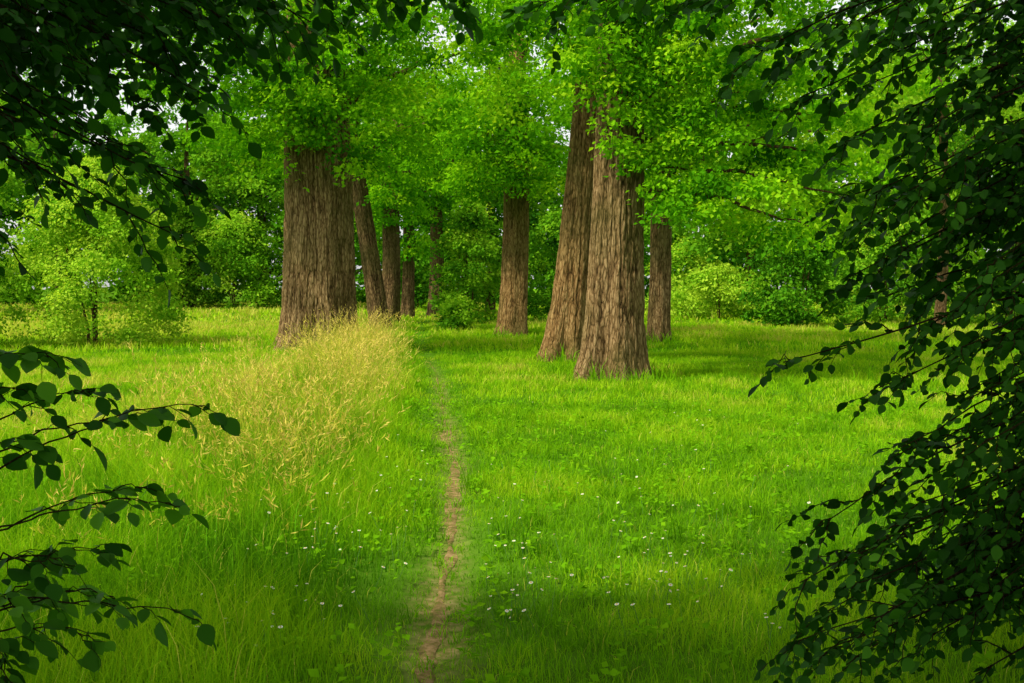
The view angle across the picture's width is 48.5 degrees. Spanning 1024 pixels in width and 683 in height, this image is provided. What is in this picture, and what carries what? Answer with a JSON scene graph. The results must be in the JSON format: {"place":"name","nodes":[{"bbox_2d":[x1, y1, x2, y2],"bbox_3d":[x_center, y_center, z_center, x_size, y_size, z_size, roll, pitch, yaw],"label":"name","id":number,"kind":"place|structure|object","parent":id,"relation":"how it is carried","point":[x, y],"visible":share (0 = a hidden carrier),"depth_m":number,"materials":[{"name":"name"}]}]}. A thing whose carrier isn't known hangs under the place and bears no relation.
{"place":"outdoors","nodes":[
{"label":"outdoors","id":0,"kind":"place"},
{"bbox_2d":[0,301,432,594],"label":"tall grass","id":1,"kind":"structure","parent":0,"point":[348,375],"depth_m":10.85,"materials":[{"name":"plant"}]},
{"bbox_2d":[414,367,460,682],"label":"path","id":2,"kind":"structure","parent":0,"point":[431,646],"depth_m":6.54,"materials":[{"name":"brown soil"}]},
{"bbox_2d":[0,0,1016,288],"label":"sky","id":3,"kind":"structure","parent":0,"point":[441,28],"materials":[{"name":"white"}]},
{"bbox_2d":[0,289,1023,682],"bbox_3d":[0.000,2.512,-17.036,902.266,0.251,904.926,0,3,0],"label":"ground","id":4,"kind":"structure","parent":0,"point":[422,623],"depth_m":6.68,"materials":[{"name":"green plant"}]},
{"bbox_2d":[0,231,25,344],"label":"tall bush","id":5,"kind":"object","parent":4,"relation":"on","point":[5,297],"visible":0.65,"depth_m":30.72,"materials":[{"name":"green plant"}]},
{"bbox_2d":[0,93,57,259],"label":"background tree","id":6,"kind":"object","parent":4,"relation":"on","point":[15,185],"visible":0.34,"depth_m":69.14,"materials":[{"name":"green plant"}]},
{"bbox_2d":[0,68,169,307],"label":"background tree","id":7,"kind":"object","parent":4,"relation":"on","point":[53,134],"visible":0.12,"depth_m":75.14,"materials":[{"name":"green plant"}]},
{"bbox_2d":[0,153,195,347],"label":"tall bush","id":8,"kind":"object","parent":4,"relation":"on","point":[108,242],"visible":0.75,"depth_m":31.07,"materials":[{"name":"green plant"}]},
{"bbox_2d":[0,345,240,682],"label":"sapling","id":9,"kind":"object","parent":4,"relation":"on","point":[42,395],"visible":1,"depth_m":2.64,"materials":[{"name":"green plant"}]},
{"bbox_2d":[85,81,283,307],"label":"background tree","id":10,"kind":"object","parent":4,"relation":"on","point":[238,187],"visible":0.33,"depth_m":82.08,"materials":[{"name":"green plant"}]},
{"bbox_2d":[135,193,244,308],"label":"tall bush","id":11,"kind":"object","parent":4,"relation":"on","point":[185,281],"visible":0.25,"depth_m":80.54,"materials":[{"name":"green plant"}]},
{"bbox_2d":[179,207,283,308],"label":"tall bush","id":12,"kind":"object","parent":4,"relation":"on","point":[248,231],"visible":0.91,"depth_m":78.98,"materials":[{"name":"green plant"}]},
{"bbox_2d":[192,122,284,305],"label":"background tree","id":13,"kind":"object","parent":4,"relation":"on","point":[279,199],"visible":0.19,"depth_m":83.18,"materials":[{"name":"green plant"}]},
{"bbox_2d":[0,0,597,307],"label":"shade tree","id":14,"kind":"object","parent":4,"relation":"on","point":[73,28],"visible":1,"depth_m":3.76,"materials":[{"name":"green plant"}]},
{"bbox_2d":[68,0,559,350],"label":"oak tree","id":15,"kind":"object","parent":4,"relation":"on","point":[320,161],"visible":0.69,"depth_m":27.64,"materials":[{"name":"green plant"}]},
{"bbox_2d":[270,180,382,300],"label":"background tree","id":16,"kind":"object","parent":4,"relation":"on","point":[358,256],"visible":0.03,"depth_m":78.60,"materials":[{"name":"green plant"}]},
{"bbox_2d":[215,34,471,328],"bbox_3d":[-6.260,-6.300,41.734,8.972,12.200,8.798,3,4,44],"label":"oak tree","id":17,"kind":"object","parent":4,"relation":"on","point":[372,270],"visible":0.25,"depth_m":41.57,"materials":[{"name":"green plant"}]},
{"bbox_2d":[366,232,455,309],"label":"tall bush","id":18,"kind":"object","parent":4,"relation":"on","point":[420,281],"visible":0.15,"depth_m":78.76,"materials":[{"name":"green plant"}]},
{"bbox_2d":[357,95,485,317],"bbox_3d":[-5.397,-7.111,58.366,9.813,12.200,8.702,0,3,0],"label":"oak tree","id":19,"kind":"object","parent":4,"relation":"on","point":[408,242],"visible":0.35,"depth_m":57.88,"materials":[{"name":"green plant"}]},
{"bbox_2d":[354,63,493,322],"bbox_3d":[-5.283,-6.661,49.691,9.593,12.200,7.911,0,3,0],"label":"oak tree","id":20,"kind":"object","parent":4,"relation":"on","point":[390,222],"visible":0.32,"depth_m":49.47,"materials":[{"name":"green plant"}]},
{"bbox_2d":[364,68,504,315],"bbox_3d":[-3.937,-8.272,61.332,10.700,14.200,8.306,0,3,0],"label":"oak tree","id":21,"kind":"object","parent":4,"relation":"on","point":[438,260],"visible":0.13,"depth_m":61.51,"materials":[{"name":"green plant"}]},
{"bbox_2d":[434,299,486,330],"bbox_3d":[-1.921,-0.967,43.017,2.108,1.342,1.935,0,3,0],"label":"bush","id":22,"kind":"object","parent":4,"relation":"on","point":[451,322],"visible":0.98,"depth_m":42.75,"materials":[{"name":"green plant"}]},
{"bbox_2d":[350,0,574,335],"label":"oak tree","id":23,"kind":"object","parent":4,"relation":"on","point":[512,176],"visible":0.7,"depth_m":37.16,"materials":[{"name":"green plant"}]},
{"bbox_2d":[424,193,502,322],"bbox_3d":[-1.745,-3.566,49.832,4.222,5.886,3.948,0,3,0],"label":"tall bush","id":24,"kind":"object","parent":4,"relation":"on","point":[474,217],"visible":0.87,"depth_m":49.34,"materials":[{"name":"green plant"}]},
{"bbox_2d":[402,71,566,311],"bbox_3d":[-1.026,-8.484,65.744,10.881,14.200,10.165,0,3,0],"label":"background tree","id":25,"kind":"object","parent":4,"relation":"on","point":[497,211],"visible":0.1,"depth_m":64.43,"materials":[{"name":"green plant"}]},
{"bbox_2d":[0,37,1020,304],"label":"woodland","id":26,"kind":"object","parent":4,"relation":"on","point":[358,263],"visible":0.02,"depth_m":97.75,"materials":[{"name":"green plant"}]},
{"bbox_2d":[333,0,738,362],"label":"oak tree","id":27,"kind":"object","parent":4,"relation":"on","point":[565,320],"visible":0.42,"depth_m":24.50,"materials":[{"name":"green plant"}]},
{"bbox_2d":[527,207,561,322],"bbox_3d":[2.453,-3.484,52.082,5.160,5.479,4.137,3,4,44],"label":"tall bush","id":28,"kind":"object","parent":4,"relation":"on","point":[551,224],"visible":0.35,"depth_m":51.56,"materials":[{"name":"green plant"}]},
{"bbox_2d":[530,117,690,288],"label":"background tree","id":29,"kind":"object","parent":4,"relation":"on","point":[646,234],"visible":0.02,"depth_m":72.53,"materials":[{"name":"green plant"}]},
{"bbox_2d":[645,234,741,316],"bbox_3d":[10.244,-3.549,61.895,6.745,4.619,5.213,0,3,0],"label":"bush","id":30,"kind":"object","parent":4,"relation":"on","point":[680,260],"visible":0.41,"depth_m":61.02,"materials":[{"name":"green plant"}]},
{"bbox_2d":[562,0,863,87],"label":"oak tree","id":31,"kind":"object","parent":4,"relation":"on","point":[738,35],"visible":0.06,"depth_m":21.90,"materials":[{"name":"green plant"}]},
{"bbox_2d":[467,0,960,382],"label":"oak tree","id":32,"kind":"object","parent":4,"relation":"on","point":[614,328],"visible":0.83,"depth_m":19.20,"materials":[{"name":"green plant"}]},
{"bbox_2d":[513,0,929,342],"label":"oak tree","id":33,"kind":"object","parent":4,"relation":"on","point":[659,312],"visible":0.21,"depth_m":32.98,"materials":[{"name":"green plant"}]},
{"bbox_2d":[671,255,775,318],"bbox_3d":[10.125,-2.616,56.146,6.364,3.321,5.092,0,3,0],"label":"bush","id":34,"kind":"object","parent":4,"relation":"on","point":[717,280],"visible":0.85,"depth_m":55.56,"materials":[{"name":"green plant"}]},
{"bbox_2d":[648,54,854,317],"bbox_3d":[12.283,-8.047,57.568,11.611,14.200,9.931,-2,3,-29],"label":"background tree","id":35,"kind":"object","parent":4,"relation":"on","point":[716,250],"visible":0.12,"depth_m":56.46,"materials":[{"name":"green plant"}]},
{"bbox_2d":[501,0,1023,682],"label":"shade tree","id":36,"kind":"object","parent":4,"relation":"on","point":[969,556],"visible":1,"depth_m":4.21,"materials":[{"name":"green plant"}]},
{"bbox_2d":[735,215,866,327],"bbox_3d":[11.829,-2.889,46.947,5.302,4.807,4.271,-2,3,-29],"label":"tall bush","id":37,"kind":"object","parent":4,"relation":"on","point":[801,273],"visible":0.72,"depth_m":46.41,"materials":[{"name":"green plant"}]},
{"bbox_2d":[770,46,982,315],"bbox_3d":[18.877,-8.347,59.756,12.438,14.495,10.246,0,3,0],"label":"background tree","id":38,"kind":"object","parent":4,"relation":"on","point":[841,235],"visible":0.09,"depth_m":59.06,"materials":[{"name":"green plant"}]},
{"bbox_2d":[819,207,937,322],"bbox_3d":[16.881,-3.471,51.785,6.321,5.624,5.205,0,3,0],"label":"tall bush","id":39,"kind":"object","parent":4,"relation":"on","point":[886,311],"visible":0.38,"depth_m":51.20,"materials":[{"name":"green plant"}]},
{"bbox_2d":[802,0,1023,327],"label":"background tree","id":40,"kind":"object","parent":4,"relation":"on","point":[939,305],"visible":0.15,"depth_m":43.39,"materials":[{"name":"green plant"}]},
{"bbox_2d":[877,16,1023,315],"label":"background tree","id":41,"kind":"object","parent":4,"relation":"on","point":[928,213],"visible":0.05,"depth_m":54.97,"materials":[{"name":"green plant"}]},
{"bbox_2d":[920,208,1023,323],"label":"tall bush","id":42,"kind":"object","parent":4,"relation":"on","point":[980,318],"visible":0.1,"depth_m":49.75,"materials":[{"name":"green plant"}]}
]}

